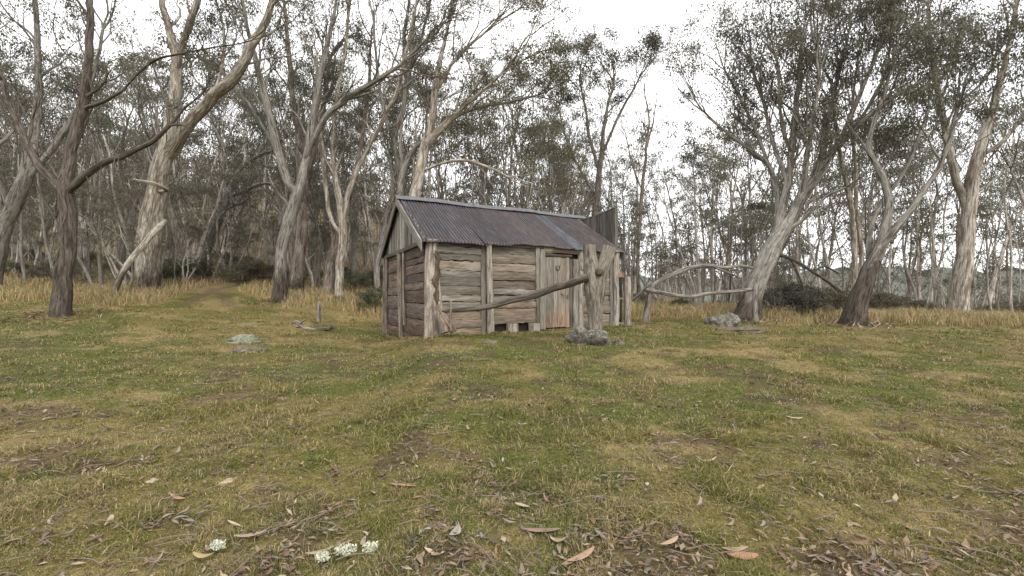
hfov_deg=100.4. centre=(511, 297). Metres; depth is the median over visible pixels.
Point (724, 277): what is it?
sapling
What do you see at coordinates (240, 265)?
shrub
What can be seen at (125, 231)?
sapling
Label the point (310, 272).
sapling
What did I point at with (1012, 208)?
snow gum
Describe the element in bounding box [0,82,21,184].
snow gum
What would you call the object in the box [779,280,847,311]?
shrub
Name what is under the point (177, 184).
snow gum
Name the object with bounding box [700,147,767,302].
snow gum
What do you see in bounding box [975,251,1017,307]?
sapling
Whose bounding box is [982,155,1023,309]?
snow gum
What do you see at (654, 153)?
snow gum
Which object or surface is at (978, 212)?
snow gum
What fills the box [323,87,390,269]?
snow gum
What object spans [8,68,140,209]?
snow gum
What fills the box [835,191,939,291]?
snow gum
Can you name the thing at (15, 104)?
snow gum
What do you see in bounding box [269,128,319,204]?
snow gum
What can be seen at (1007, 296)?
snow gum
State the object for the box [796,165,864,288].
snow gum
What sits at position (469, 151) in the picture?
snow gum
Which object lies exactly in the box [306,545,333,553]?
fallen leaf
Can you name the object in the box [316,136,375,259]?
snow gum
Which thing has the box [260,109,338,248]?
snow gum
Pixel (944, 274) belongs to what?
sapling
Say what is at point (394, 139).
snow gum
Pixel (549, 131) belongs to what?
snow gum
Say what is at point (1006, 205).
snow gum
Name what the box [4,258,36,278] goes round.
shrub
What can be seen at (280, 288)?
snow gum
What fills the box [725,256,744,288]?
sapling
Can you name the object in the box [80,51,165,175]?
snow gum
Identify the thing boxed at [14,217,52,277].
sapling
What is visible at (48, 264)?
shrub
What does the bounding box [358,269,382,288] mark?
shrub
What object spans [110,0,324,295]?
snow gum
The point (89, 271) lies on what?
shrub
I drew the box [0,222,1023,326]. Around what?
tall straw grass
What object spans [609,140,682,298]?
snow gum
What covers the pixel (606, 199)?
snow gum
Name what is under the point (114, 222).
sapling
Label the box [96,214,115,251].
sapling
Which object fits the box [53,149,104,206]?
snow gum
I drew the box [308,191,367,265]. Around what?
sapling
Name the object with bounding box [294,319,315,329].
fallen branch
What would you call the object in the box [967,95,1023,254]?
snow gum
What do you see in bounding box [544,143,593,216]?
snow gum
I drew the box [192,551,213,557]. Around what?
fallen leaf
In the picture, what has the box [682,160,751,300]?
snow gum
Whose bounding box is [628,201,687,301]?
sapling
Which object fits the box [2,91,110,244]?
snow gum
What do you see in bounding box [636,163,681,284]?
snow gum
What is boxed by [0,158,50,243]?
sapling
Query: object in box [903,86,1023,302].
snow gum
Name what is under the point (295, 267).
snow gum
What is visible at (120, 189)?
sapling
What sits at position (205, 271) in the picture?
shrub
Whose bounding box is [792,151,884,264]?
snow gum
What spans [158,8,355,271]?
snow gum
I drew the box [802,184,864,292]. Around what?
snow gum
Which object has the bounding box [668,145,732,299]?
snow gum
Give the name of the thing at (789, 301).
shrub
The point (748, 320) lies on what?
bark litter
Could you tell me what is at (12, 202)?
snow gum
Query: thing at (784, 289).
shrub
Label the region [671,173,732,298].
snow gum
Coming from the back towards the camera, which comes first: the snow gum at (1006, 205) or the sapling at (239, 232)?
the snow gum at (1006, 205)
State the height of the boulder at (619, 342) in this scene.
0.238 m
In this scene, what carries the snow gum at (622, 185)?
on the ground at (226, 292)
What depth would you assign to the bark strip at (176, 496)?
2.94 m
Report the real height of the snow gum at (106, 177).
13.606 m
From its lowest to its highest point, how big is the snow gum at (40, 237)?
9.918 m
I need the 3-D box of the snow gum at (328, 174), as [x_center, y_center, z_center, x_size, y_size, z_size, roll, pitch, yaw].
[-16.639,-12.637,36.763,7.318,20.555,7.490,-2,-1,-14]
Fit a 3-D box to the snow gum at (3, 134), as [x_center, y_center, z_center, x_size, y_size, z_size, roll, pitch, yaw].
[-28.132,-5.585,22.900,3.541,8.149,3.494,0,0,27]
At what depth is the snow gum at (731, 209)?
32.66 m
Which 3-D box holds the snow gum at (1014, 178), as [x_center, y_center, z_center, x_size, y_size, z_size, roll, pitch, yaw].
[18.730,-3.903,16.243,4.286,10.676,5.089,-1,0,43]
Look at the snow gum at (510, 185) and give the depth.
36.34 m
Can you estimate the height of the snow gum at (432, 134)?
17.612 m
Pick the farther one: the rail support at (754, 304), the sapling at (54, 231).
the sapling at (54, 231)
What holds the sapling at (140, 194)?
on the ground at (226, 292)
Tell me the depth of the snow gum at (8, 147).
29.39 m
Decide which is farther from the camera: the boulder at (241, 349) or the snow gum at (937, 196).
the snow gum at (937, 196)
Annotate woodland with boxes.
[0,110,1023,310]
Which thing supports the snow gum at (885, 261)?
on the ground at (226, 292)
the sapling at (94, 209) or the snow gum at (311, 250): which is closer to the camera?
the sapling at (94, 209)
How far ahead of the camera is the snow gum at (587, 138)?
44.94 m
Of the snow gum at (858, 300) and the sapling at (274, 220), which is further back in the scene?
the sapling at (274, 220)
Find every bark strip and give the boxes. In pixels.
[170,493,184,498]
[234,530,265,536]
[390,483,415,485]
[522,528,559,531]
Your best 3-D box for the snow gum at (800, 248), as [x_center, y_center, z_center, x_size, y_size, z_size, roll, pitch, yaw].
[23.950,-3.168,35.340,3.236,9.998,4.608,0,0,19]
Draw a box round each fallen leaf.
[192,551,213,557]
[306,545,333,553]
[449,524,460,535]
[567,546,594,560]
[661,536,678,544]
[722,546,747,550]
[726,551,757,558]
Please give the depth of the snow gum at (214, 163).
31.83 m
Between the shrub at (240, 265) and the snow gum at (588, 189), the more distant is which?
the snow gum at (588, 189)
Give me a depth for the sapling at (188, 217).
23.36 m
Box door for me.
[545,257,569,327]
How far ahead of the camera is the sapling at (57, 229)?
23.67 m
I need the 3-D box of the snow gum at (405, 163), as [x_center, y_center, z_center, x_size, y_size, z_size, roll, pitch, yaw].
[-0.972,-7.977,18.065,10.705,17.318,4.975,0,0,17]
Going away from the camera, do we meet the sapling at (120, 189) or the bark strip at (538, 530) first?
the bark strip at (538, 530)
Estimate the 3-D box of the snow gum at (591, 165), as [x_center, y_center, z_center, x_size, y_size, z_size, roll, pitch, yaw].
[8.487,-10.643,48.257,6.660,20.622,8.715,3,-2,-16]
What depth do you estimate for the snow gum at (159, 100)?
48.07 m
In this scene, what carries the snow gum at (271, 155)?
on the ground at (226, 292)
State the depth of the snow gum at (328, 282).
20.39 m
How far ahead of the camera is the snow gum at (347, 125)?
29.65 m
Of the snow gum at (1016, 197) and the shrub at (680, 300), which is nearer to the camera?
the shrub at (680, 300)
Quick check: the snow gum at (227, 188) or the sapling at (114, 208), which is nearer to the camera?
the snow gum at (227, 188)
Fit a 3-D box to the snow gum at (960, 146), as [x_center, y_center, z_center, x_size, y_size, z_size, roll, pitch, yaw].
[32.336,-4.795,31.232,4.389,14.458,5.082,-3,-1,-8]
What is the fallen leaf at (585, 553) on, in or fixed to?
on the ground at (226, 292)
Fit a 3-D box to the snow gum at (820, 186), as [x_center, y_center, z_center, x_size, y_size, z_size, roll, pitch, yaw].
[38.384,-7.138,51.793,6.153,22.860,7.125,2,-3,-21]
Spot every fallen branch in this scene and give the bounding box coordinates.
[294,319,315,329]
[316,324,334,330]
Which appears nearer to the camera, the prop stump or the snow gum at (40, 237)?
the prop stump
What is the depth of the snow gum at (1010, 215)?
57.75 m
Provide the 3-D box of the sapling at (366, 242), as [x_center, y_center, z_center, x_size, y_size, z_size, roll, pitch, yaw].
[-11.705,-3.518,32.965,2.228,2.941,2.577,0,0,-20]
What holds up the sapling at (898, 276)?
on the ground at (226, 292)
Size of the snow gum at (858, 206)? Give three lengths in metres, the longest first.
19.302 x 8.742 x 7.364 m
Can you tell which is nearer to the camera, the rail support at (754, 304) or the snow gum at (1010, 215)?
the rail support at (754, 304)
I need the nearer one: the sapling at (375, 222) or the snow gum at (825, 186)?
the sapling at (375, 222)
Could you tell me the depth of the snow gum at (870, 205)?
24.81 m
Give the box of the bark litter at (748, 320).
[0,289,915,329]
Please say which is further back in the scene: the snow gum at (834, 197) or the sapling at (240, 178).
the snow gum at (834, 197)
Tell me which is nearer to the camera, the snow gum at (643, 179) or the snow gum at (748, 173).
the snow gum at (643, 179)
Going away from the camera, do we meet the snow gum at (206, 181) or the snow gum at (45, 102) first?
the snow gum at (45, 102)
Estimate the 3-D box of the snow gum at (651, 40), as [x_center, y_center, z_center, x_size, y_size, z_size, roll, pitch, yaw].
[4.725,-8.038,26.349,10.673,17.172,4.866,0,0,16]
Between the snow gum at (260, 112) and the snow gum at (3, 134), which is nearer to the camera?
the snow gum at (3, 134)
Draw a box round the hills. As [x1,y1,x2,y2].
[622,266,1023,308]
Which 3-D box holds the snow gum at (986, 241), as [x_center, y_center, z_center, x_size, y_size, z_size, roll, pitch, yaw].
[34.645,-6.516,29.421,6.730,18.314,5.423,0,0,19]
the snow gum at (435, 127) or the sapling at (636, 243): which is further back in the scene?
the snow gum at (435, 127)
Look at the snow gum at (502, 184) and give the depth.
32.82 m
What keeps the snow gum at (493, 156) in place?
on the ground at (226, 292)
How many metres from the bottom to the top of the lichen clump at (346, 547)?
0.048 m
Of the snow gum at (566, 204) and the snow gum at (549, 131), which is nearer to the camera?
the snow gum at (566, 204)
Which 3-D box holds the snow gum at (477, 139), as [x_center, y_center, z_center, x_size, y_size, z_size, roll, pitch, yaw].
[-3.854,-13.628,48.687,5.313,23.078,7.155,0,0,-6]
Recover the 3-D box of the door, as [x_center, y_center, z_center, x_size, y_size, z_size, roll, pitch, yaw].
[1.096,-0.135,10.276,0.714,1.709,0.070,0,0,-28]
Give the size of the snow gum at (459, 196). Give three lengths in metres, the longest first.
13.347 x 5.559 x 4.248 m
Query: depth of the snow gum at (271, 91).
53.26 m
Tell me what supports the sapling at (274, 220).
on the ground at (226, 292)
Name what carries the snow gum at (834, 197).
on the ground at (226, 292)
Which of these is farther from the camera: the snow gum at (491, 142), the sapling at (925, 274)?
the snow gum at (491, 142)
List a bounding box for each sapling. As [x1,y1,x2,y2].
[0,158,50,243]
[0,170,95,260]
[4,199,58,272]
[11,190,53,260]
[11,198,36,253]
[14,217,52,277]
[23,215,94,277]
[27,224,50,265]
[33,167,101,257]
[47,175,105,274]
[47,186,174,287]
[50,184,186,277]
[78,192,167,285]
[81,177,124,237]
[81,178,133,245]
[86,185,132,275]
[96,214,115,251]
[102,194,132,243]
[103,203,124,255]
[106,188,188,258]
[108,222,136,259]
[109,148,177,285]
[114,184,191,259]
[131,158,209,270]
[132,196,206,260]
[162,218,223,281]
[164,204,190,281]
[164,219,199,254]
[169,178,259,278]
[171,193,213,267]
[183,182,250,258]
[190,175,279,277]
[190,201,262,271]
[206,157,348,288]
[220,221,254,255]
[222,219,263,256]
[223,196,277,258]
[251,222,276,259]
[260,217,293,282]
[261,165,318,288]
[289,224,330,284]
[307,214,365,271]
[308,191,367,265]
[308,192,334,279]
[321,216,368,270]
[347,207,362,260]
[347,226,370,268]
[347,232,360,272]
[356,210,387,273]
[356,232,373,268]
[368,210,386,270]
[603,186,660,274]
[618,239,641,283]
[619,228,668,304]
[620,249,635,287]
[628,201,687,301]
[631,247,667,282]
[641,219,679,297]
[648,200,732,302]
[667,255,712,299]
[672,249,713,302]
[699,228,732,301]
[701,219,789,305]
[719,217,795,304]
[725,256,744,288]
[738,229,807,290]
[767,255,807,291]
[790,243,842,282]
[808,258,864,292]
[827,265,873,291]
[873,270,906,295]
[882,244,946,295]
[887,271,914,302]
[907,271,940,300]
[914,222,957,304]
[930,221,1023,310]
[932,252,954,307]
[936,265,952,298]
[936,272,996,306]
[944,186,1023,310]
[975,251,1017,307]
[979,205,1023,282]
[980,258,1023,301]
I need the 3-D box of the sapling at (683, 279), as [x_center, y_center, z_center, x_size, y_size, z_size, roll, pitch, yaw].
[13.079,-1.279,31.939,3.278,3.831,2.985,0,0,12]
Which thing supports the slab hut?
on the ground at (226, 292)
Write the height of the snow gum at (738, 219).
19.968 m
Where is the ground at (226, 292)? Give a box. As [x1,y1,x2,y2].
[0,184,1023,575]
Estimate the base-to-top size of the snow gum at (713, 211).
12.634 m
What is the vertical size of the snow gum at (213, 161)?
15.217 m
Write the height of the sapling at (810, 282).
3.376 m
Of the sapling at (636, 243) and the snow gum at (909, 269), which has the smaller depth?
the sapling at (636, 243)
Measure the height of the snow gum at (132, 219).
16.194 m
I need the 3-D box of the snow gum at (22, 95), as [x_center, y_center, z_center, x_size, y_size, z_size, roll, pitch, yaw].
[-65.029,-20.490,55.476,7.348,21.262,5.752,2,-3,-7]
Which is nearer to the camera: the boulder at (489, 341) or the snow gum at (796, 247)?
the boulder at (489, 341)
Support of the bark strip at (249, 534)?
on the ground at (226, 292)
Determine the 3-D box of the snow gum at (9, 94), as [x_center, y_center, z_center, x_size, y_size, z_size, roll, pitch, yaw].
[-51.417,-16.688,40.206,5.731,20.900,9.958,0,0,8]
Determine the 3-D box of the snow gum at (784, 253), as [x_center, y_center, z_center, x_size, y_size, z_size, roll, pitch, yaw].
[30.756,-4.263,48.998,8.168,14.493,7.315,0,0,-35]
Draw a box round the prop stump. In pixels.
[437,300,456,333]
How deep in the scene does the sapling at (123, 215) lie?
37.64 m
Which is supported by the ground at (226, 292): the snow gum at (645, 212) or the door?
the snow gum at (645, 212)
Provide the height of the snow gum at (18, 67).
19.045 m
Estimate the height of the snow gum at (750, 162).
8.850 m
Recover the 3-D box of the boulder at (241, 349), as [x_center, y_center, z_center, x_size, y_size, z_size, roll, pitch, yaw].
[-5.295,1.062,8.592,0.671,0.205,0.572,0,0,-28]
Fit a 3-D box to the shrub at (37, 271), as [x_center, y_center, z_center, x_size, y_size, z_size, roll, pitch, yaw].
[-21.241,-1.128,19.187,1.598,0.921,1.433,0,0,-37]
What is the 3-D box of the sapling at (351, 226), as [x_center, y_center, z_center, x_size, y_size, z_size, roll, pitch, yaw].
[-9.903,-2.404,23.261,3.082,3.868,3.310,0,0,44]
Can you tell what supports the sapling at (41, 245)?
on the ground at (226, 292)
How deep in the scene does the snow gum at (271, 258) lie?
28.23 m
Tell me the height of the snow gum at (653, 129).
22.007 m
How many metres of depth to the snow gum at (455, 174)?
40.34 m
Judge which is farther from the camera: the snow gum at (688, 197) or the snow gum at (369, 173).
the snow gum at (688, 197)
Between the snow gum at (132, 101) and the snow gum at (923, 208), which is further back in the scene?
the snow gum at (132, 101)
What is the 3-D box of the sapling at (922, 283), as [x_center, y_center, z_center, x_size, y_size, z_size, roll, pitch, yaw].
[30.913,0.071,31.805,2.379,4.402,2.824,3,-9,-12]
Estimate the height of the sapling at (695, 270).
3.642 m
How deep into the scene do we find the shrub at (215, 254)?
28.47 m
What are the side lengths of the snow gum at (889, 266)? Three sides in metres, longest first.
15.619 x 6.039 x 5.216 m
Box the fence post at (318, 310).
[316,302,320,320]
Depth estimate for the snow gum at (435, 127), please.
52.82 m
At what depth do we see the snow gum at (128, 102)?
48.34 m
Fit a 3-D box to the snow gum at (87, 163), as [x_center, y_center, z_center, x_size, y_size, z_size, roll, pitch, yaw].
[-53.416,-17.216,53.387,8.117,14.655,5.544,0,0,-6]
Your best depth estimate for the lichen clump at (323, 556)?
2.31 m
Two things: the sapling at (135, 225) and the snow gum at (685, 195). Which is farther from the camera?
the snow gum at (685, 195)
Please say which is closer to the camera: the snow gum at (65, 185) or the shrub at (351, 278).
the snow gum at (65, 185)
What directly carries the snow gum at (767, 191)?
on the ground at (226, 292)
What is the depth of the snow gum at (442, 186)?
24.36 m
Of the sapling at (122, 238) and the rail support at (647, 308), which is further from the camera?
the sapling at (122, 238)
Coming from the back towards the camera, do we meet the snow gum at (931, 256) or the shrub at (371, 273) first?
the shrub at (371, 273)
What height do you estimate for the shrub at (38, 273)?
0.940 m
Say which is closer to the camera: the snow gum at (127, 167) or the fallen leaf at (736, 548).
the fallen leaf at (736, 548)
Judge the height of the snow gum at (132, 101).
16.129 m
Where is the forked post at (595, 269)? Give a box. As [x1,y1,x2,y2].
[583,244,616,330]
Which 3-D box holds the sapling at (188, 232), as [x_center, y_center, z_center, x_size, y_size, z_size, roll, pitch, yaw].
[-16.336,-3.520,20.016,2.540,6.397,3.744,0,0,-12]
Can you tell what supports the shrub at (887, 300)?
on the ground at (226, 292)
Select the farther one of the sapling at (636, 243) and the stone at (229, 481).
the sapling at (636, 243)
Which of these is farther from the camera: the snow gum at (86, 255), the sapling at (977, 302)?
the sapling at (977, 302)
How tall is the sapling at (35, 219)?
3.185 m
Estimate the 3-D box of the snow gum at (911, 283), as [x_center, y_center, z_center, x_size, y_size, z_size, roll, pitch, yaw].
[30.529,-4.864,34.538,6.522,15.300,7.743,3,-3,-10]
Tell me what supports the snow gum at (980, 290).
on the ground at (226, 292)
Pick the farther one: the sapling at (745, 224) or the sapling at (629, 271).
the sapling at (629, 271)
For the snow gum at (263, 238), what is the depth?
31.29 m
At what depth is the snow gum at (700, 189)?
17.31 m
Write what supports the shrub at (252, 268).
on the ground at (226, 292)
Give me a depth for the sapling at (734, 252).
25.58 m
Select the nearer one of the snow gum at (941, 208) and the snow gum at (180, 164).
the snow gum at (941, 208)
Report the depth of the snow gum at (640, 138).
27.29 m
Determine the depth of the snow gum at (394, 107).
43.44 m
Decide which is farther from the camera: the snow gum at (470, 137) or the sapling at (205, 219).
the sapling at (205, 219)
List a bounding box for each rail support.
[642,292,657,322]
[752,283,758,321]
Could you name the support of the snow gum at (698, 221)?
on the ground at (226, 292)
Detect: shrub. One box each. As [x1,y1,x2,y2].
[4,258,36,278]
[13,265,52,281]
[14,248,44,259]
[26,265,76,278]
[32,257,87,275]
[33,263,106,284]
[48,261,106,281]
[89,250,118,270]
[119,261,173,279]
[162,256,198,280]
[165,257,231,282]
[209,251,238,266]
[221,254,262,268]
[222,261,264,280]
[224,258,273,281]
[236,259,288,281]
[287,269,309,280]
[315,267,350,279]
[343,270,370,289]
[353,285,382,311]
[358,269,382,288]
[633,293,645,304]
[669,298,691,306]
[729,286,777,303]
[762,282,828,314]
[763,290,824,316]
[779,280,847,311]
[792,286,849,312]
[868,291,907,310]
[869,295,912,309]
[906,300,938,309]
[974,299,1023,311]
[993,299,1023,311]
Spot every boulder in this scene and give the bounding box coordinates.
[225,334,264,343]
[231,345,267,352]
[480,340,498,343]
[565,325,611,345]
[613,339,624,345]
[704,312,741,326]
[716,326,769,332]
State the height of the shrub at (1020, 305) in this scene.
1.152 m
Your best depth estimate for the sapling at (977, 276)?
27.65 m
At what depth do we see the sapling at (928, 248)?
18.94 m
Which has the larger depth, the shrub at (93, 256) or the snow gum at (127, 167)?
the snow gum at (127, 167)
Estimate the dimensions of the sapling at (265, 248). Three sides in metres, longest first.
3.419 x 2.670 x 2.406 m
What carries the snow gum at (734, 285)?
on the ground at (226, 292)
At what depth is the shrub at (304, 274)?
23.28 m
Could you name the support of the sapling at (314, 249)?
on the ground at (226, 292)
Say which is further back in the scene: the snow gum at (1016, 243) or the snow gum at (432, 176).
the snow gum at (432, 176)
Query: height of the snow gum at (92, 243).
15.676 m
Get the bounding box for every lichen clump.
[209,539,225,550]
[314,551,330,562]
[333,542,356,555]
[362,541,378,552]
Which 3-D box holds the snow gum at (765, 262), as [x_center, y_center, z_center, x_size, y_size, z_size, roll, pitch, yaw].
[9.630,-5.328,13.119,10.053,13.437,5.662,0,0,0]
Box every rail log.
[442,273,588,311]
[643,264,755,294]
[645,288,752,297]
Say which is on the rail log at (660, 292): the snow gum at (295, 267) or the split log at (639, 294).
the split log at (639, 294)
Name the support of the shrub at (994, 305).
on the ground at (226, 292)
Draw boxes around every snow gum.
[0,0,157,286]
[0,0,313,317]
[0,18,160,278]
[0,36,143,286]
[0,41,29,138]
[0,44,44,126]
[0,62,74,283]
[0,63,46,190]
[0,75,64,184]
[0,76,56,273]
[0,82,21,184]
[0,102,21,257]
[0,126,18,228]
[1,38,75,214]
[1,64,55,172]
[1,106,142,273]
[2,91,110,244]
[3,48,126,169]
[3,92,63,277]
[4,72,101,265]
[6,33,143,262]
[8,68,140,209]
[8,129,62,260]
[28,64,161,273]
[29,71,105,230]
[42,102,107,215]
[47,61,142,237]
[47,116,87,201]
[48,14,188,188]
[48,88,129,248]
[52,65,132,205]
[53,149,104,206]
[55,67,136,213]
[79,67,154,145]
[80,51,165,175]
[85,139,143,218]
[94,17,286,280]
[99,100,185,217]
[100,119,187,197]
[101,61,192,206]
[105,110,155,222]
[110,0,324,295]
[110,126,156,227]
[111,63,214,253]
[114,60,167,197]
[116,29,206,266]
[128,50,286,260]
[129,56,262,261]
[138,0,498,302]
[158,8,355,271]
[182,113,262,225]
[183,95,209,209]
[191,73,291,246]
[192,113,282,259]
[195,69,271,245]
[198,70,283,216]
[201,121,243,193]
[212,103,242,222]
[214,0,326,166]
[214,72,350,261]
[219,135,270,221]
[220,84,309,200]
[229,68,310,246]
[238,50,314,201]
[243,58,348,263]
[250,124,293,204]
[253,0,389,292]
[253,0,450,299]
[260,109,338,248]
[261,23,373,200]
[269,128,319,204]
[278,26,362,220]
[290,109,352,257]
[300,53,358,263]
[303,80,367,217]
[308,119,390,282]
[311,119,357,222]
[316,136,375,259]
[318,0,479,195]
[321,0,397,293]
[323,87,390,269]
[325,97,387,265]
[333,64,453,290]
[337,97,429,196]
[340,53,452,210]
[342,135,387,244]
[347,131,403,239]
[348,53,390,241]
[353,47,427,203]
[358,74,420,188]
[368,85,425,194]
[373,135,440,225]
[376,83,447,201]
[376,106,436,196]
[379,0,617,195]
[383,132,440,207]
[388,34,470,198]
[404,124,473,200]
[408,0,595,210]
[408,59,543,204]
[410,96,470,194]
[419,102,524,206]
[428,75,513,204]
[432,111,472,202]
[432,118,474,200]
[436,115,509,204]
[437,93,490,203]
[439,19,577,208]
[448,122,508,202]
[454,35,591,208]
[456,104,553,207]
[457,94,497,205]
[463,93,519,202]
[480,166,541,206]
[493,61,541,205]
[495,110,564,209]
[496,102,609,216]
[501,18,678,215]
[502,172,526,206]
[503,100,598,216]
[523,90,569,211]
[526,137,572,212]
[528,80,607,211]
[531,113,586,212]
[531,154,604,214]
[539,143,582,211]
[540,128,635,304]
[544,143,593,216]
[547,166,610,216]
[550,146,591,213]
[554,100,623,214]
[555,151,614,217]
[565,123,618,213]
[578,175,623,210]
[581,120,651,224]
[583,103,652,214]
[584,118,669,282]
[588,145,629,285]
[590,172,631,245]
[593,157,632,244]
[596,169,636,211]
[600,46,669,303]
[603,157,649,290]
[607,188,666,292]
[607,194,671,302]
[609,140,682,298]
[611,150,676,270]
[613,138,666,293]
[628,103,706,298]
[631,121,724,306]
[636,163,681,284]
[643,193,678,290]
[643,208,668,281]
[647,160,730,303]
[656,0,994,320]
[658,145,739,296]
[658,193,691,294]
[665,171,725,302]
[667,156,713,290]
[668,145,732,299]
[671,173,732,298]
[672,182,704,299]
[674,137,723,300]
[679,189,728,274]
[680,147,765,301]
[681,86,776,300]
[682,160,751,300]
[684,125,798,302]
[689,132,726,300]
[689,173,718,280]
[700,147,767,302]
[706,90,858,286]
[711,136,823,286]
[720,113,780,297]
[726,185,766,274]
[728,199,773,271]
[732,193,815,287]
[739,112,820,293]
[739,159,827,283]
[743,113,835,287]
[743,180,789,306]
[745,210,819,283]
[747,214,831,287]
[749,144,833,288]
[752,163,827,285]
[757,0,944,288]
[771,67,979,292]
[780,123,872,282]
[783,157,864,275]
[785,204,827,283]
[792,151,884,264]
[794,161,850,285]
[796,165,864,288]
[800,189,867,284]
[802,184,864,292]
[802,184,875,285]
[804,151,862,259]
[815,72,925,254]
[821,144,880,289]
[822,115,942,295]
[822,187,902,284]
[824,165,896,261]
[825,147,921,293]
[826,0,1023,326]
[829,136,922,270]
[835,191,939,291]
[837,99,936,293]
[841,144,929,308]
[844,184,928,290]
[851,148,965,300]
[858,144,954,296]
[860,103,965,299]
[870,124,1002,303]
[880,165,986,290]
[886,142,998,302]
[893,182,951,308]
[894,97,970,300]
[894,119,1002,306]
[897,185,949,296]
[898,152,995,309]
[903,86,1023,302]
[905,0,1023,313]
[905,110,1022,265]
[905,179,964,299]
[907,128,994,246]
[910,148,984,309]
[926,143,1023,259]
[927,53,1023,231]
[936,74,1023,303]
[945,131,1023,270]
[954,160,1023,310]
[957,82,1023,311]
[963,147,1023,255]
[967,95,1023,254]
[971,166,1015,298]
[974,170,1023,309]
[977,183,1023,303]
[978,178,1023,261]
[979,185,1023,249]
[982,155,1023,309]
[983,99,1023,304]
[983,162,1023,259]
[991,184,1022,299]
[992,154,1023,247]
[1008,127,1022,204]
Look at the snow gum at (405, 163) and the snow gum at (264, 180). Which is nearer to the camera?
the snow gum at (405, 163)
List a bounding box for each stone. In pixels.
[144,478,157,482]
[218,477,234,485]
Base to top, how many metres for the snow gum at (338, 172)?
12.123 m
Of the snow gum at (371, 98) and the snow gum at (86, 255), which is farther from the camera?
the snow gum at (371, 98)
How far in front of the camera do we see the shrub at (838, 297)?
13.86 m
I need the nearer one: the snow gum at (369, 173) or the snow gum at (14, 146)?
the snow gum at (14, 146)
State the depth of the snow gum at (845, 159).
40.93 m
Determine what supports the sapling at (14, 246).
on the ground at (226, 292)
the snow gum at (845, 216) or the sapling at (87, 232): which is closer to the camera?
the sapling at (87, 232)
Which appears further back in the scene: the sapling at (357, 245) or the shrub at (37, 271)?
the sapling at (357, 245)
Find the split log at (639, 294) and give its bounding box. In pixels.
[631,283,650,300]
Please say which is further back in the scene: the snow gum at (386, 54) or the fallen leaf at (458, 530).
the snow gum at (386, 54)
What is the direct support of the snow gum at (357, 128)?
on the ground at (226, 292)
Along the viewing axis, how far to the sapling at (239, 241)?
34.99 m
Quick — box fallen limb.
[779,254,846,307]
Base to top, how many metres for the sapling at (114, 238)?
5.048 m
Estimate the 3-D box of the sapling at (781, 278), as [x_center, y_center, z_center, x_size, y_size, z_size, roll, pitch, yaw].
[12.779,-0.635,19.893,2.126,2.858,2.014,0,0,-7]
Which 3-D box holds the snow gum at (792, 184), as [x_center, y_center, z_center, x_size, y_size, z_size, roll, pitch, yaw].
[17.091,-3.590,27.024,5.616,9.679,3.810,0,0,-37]
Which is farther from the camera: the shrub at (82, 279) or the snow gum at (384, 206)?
the snow gum at (384, 206)
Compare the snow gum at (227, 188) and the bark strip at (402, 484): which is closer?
the bark strip at (402, 484)
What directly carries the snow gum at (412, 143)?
on the ground at (226, 292)
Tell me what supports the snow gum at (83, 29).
on the ground at (226, 292)
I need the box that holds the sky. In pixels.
[0,0,1023,278]
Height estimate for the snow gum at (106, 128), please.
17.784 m
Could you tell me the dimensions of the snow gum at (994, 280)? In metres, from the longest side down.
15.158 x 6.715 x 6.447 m
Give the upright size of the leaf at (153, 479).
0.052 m
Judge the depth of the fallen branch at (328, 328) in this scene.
12.25 m
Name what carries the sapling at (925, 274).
on the ground at (226, 292)
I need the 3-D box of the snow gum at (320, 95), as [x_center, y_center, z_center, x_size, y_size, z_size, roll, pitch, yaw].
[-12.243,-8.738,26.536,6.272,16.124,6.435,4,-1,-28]
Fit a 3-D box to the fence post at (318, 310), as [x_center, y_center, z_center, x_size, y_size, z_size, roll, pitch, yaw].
[-6.258,0.452,13.796,0.136,0.666,0.156,0,0,-41]
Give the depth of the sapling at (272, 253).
20.86 m
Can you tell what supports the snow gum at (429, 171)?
on the ground at (226, 292)
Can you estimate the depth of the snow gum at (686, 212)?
39.20 m
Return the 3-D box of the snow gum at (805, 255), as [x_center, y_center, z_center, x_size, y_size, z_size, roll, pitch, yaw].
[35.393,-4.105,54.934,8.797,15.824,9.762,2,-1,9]
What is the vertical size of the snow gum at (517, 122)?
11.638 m
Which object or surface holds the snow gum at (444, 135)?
on the ground at (226, 292)
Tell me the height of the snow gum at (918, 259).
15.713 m
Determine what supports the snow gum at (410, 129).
on the ground at (226, 292)
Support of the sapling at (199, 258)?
on the ground at (226, 292)
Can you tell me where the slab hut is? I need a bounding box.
[378,195,630,338]
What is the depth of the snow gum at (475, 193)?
46.04 m
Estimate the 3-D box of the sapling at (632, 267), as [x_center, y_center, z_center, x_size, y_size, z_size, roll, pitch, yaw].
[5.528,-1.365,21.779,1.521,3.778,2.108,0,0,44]
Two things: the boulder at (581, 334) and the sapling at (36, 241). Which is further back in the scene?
the sapling at (36, 241)
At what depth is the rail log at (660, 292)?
12.17 m
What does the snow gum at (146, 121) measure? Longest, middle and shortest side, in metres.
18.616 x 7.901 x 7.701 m
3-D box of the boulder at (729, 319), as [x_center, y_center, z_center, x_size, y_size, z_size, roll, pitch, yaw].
[5.823,0.801,11.755,1.054,0.831,0.785,0,0,0]
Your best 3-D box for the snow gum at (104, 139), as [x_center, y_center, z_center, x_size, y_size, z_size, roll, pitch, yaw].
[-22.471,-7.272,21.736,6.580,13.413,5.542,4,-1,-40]

